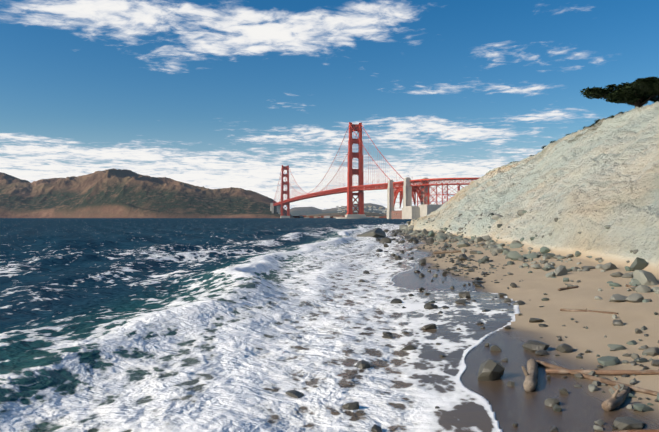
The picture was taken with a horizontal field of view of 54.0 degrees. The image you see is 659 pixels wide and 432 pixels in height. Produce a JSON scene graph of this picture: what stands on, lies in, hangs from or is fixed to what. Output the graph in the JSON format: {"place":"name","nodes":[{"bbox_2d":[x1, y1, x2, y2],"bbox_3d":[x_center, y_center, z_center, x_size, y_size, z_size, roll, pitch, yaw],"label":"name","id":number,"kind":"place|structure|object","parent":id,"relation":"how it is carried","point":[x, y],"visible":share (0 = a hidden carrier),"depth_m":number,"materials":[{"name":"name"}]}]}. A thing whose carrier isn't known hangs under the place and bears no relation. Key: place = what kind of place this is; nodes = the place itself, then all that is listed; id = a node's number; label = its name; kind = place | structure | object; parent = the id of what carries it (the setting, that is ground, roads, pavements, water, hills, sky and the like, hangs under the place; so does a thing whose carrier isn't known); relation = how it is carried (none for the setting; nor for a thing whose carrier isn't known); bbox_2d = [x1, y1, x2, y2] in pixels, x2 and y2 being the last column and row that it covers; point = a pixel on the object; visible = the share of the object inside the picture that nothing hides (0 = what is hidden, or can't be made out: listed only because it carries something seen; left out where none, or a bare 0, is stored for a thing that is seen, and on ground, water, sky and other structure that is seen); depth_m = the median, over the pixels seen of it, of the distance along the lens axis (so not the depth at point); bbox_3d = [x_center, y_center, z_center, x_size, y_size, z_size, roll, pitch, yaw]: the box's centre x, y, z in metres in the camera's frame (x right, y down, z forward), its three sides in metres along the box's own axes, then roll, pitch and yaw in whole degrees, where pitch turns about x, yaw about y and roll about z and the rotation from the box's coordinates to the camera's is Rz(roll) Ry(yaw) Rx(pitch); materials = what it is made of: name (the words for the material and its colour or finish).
{"place":"outdoors","nodes":[
{"label":"outdoors","id":0,"kind":"place"},
{"bbox_2d":[0,168,293,217],"bbox_3d":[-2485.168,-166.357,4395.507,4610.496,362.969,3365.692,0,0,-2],"label":"hills","id":1,"kind":"structure","parent":0,"point":[116,193],"depth_m":3485.82,"materials":[{"name":"brown soil"}]},
{"bbox_2d":[0,218,519,431],"bbox_3d":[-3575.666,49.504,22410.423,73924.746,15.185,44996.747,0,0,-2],"label":"sea water","id":2,"kind":"structure","parent":0,"point":[176,324],"depth_m":13.23,"materials":[{"name":"liquid"}]},
{"bbox_2d":[270,122,478,218],"bbox_3d":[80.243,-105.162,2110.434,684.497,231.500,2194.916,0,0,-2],"label":"suspension bridge","id":3,"kind":"structure","parent":2,"relation":"on","point":[406,189],"depth_m":1417.22,"materials":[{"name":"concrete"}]},
{"bbox_2d":[392,210,401,218],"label":"brick building","id":4,"kind":"structure","parent":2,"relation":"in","point":[397,214],"depth_m":1148.70,"materials":[{"name":"brick"}]},
{"bbox_2d":[0,0,658,210],"label":"sky","id":5,"kind":"structure","parent":0,"point":[211,94],"materials":[{"name":"blue"}]},
{"bbox_2d":[290,203,386,215],"bbox_3d":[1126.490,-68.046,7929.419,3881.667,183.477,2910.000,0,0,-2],"label":"far tiburon hills","id":6,"kind":"structure","parent":0,"point":[296,211],"depth_m":7307.31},
{"bbox_2d":[293,206,386,217],"bbox_3d":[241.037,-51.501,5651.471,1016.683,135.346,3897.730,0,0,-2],"label":"shore town","id":7,"kind":"object","parent":6,"relation":"on","point":[326,216],"visible":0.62,"depth_m":3799.99},
{"bbox_2d":[306,212,385,215],"bbox_3d":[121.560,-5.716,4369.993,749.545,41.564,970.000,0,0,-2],"label":"fort baker hills","id":8,"kind":"structure","parent":0,"point":[366,214],"depth_m":4211.64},
{"bbox_2d":[387,101,658,431],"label":"beach ground","id":9,"kind":"structure","parent":0,"point":[591,182],"depth_m":23.96,"materials":[{"name":"beige sand"}]},
{"bbox_2d":[285,183,658,431],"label":"beach rocks","id":10,"kind":"object","parent":9,"relation":"on","point":[493,370],"visible":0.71,"depth_m":17.75,"materials":[{"name":"grey stone"}]},
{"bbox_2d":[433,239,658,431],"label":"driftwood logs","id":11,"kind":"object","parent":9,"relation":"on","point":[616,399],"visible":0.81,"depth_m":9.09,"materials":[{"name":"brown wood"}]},
{"bbox_2d":[508,111,627,163],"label":"shrubs","id":12,"kind":"object","parent":9,"relation":"on","point":[598,120],"visible":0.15,"depth_m":98.01,"materials":[{"name":"green plant"}]},
{"bbox_2d":[580,82,658,107],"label":"cypress tree","id":13,"kind":"object","parent":9,"relation":"on","point":[625,93],"visible":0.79,"depth_m":70.34,"materials":[{"name":"green plant"}]},
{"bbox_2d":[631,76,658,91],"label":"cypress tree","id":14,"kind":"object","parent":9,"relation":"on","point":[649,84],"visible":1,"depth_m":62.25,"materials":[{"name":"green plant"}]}
]}

